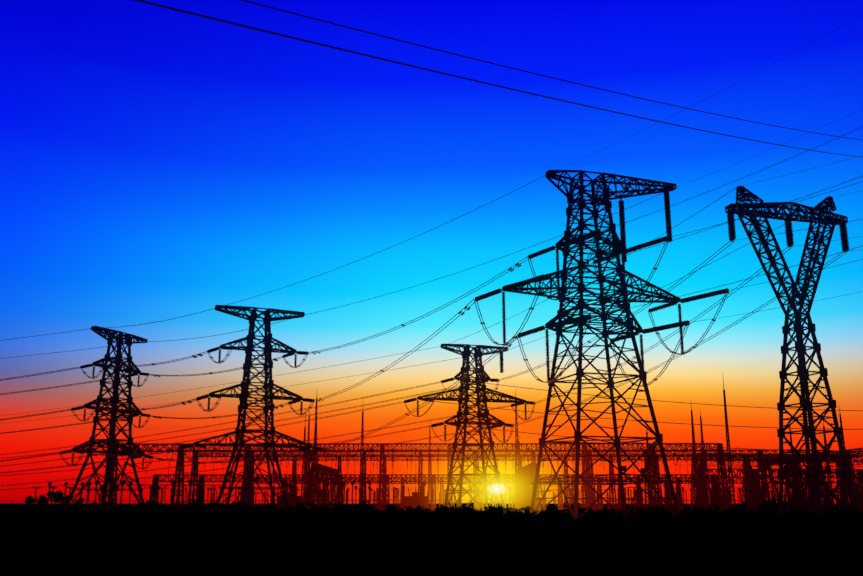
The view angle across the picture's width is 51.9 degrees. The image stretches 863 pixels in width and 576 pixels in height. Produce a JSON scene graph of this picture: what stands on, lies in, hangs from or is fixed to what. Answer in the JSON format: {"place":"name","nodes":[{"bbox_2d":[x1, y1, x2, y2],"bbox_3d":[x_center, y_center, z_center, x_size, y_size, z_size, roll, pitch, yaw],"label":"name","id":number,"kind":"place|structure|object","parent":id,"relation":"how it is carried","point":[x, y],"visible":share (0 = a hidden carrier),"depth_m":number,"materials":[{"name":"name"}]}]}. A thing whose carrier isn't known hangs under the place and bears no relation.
{"place":"outdoors","nodes":[
{"label":"outdoors","id":0,"kind":"place"},
{"bbox_2d":[0,504,862,575],"bbox_3d":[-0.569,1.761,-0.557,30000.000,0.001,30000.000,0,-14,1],"label":"ground","id":1,"kind":"structure","parent":0,"point":[635,555],"depth_m":32.28,"materials":[{"name":"black"}]},
{"bbox_2d":[62,326,147,512],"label":"tower","id":2,"kind":"structure","parent":1,"relation":"on","point":[111,441],"depth_m":163.38,"materials":[{"name":"metal"}]},
{"bbox_2d":[193,305,311,515],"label":"tower","id":3,"kind":"structure","parent":1,"relation":"on","point":[268,349],"depth_m":143.29,"materials":[{"name":"metal"}]},
{"bbox_2d":[0,0,862,489],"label":"conductors","id":4,"kind":"object","parent":3,"relation":"on","point":[290,452],"visible":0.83,"depth_m":135.78,"materials":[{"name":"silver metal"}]},
{"bbox_2d":[0,371,862,512],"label":"substation steel","id":5,"kind":"object","parent":1,"relation":"on","point":[750,479],"visible":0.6,"depth_m":221.97,"materials":[{"name":"black metal"}]},
{"bbox_2d":[32,447,861,501],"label":"substation insulators","id":6,"kind":"object","parent":5,"relation":"attached to","point":[375,495],"visible":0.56,"depth_m":209.92,"materials":[{"name":"brown ceramic"}]},
{"bbox_2d":[119,446,862,492],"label":"substation conductors","id":7,"kind":"object","parent":5,"relation":"on","point":[714,465],"visible":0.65,"depth_m":226.71,"materials":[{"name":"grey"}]},
{"bbox_2d":[0,489,862,550],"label":"vegetation","id":8,"kind":"object","parent":1,"relation":"on","point":[303,513],"depth_m":62.25,"materials":[{"name":"black plant"}]},
{"bbox_2d":[417,344,525,513],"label":"tower","id":9,"kind":"structure","parent":1,"relation":"on","point":[466,352],"depth_m":171.78,"materials":[{"name":"metal"}]},
{"bbox_2d":[502,170,680,519],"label":"tower","id":10,"kind":"structure","parent":1,"relation":"on","point":[613,242],"depth_m":107.80,"materials":[{"name":"metal"}]},
{"bbox_2d":[59,192,849,467],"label":"insulator strings","id":11,"kind":"object","parent":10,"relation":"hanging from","point":[788,234],"visible":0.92,"depth_m":110.65,"materials":[{"name":"black glass"}]},
{"bbox_2d":[725,186,856,518],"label":"tower","id":12,"kind":"structure","parent":1,"relation":"on","point":[811,472],"depth_m":107.54,"materials":[{"name":"metal"}]},
{"bbox_2d":[0,0,862,503],"label":"sky","id":13,"kind":"structure","parent":0,"point":[157,163],"materials":[{"name":"blue"}]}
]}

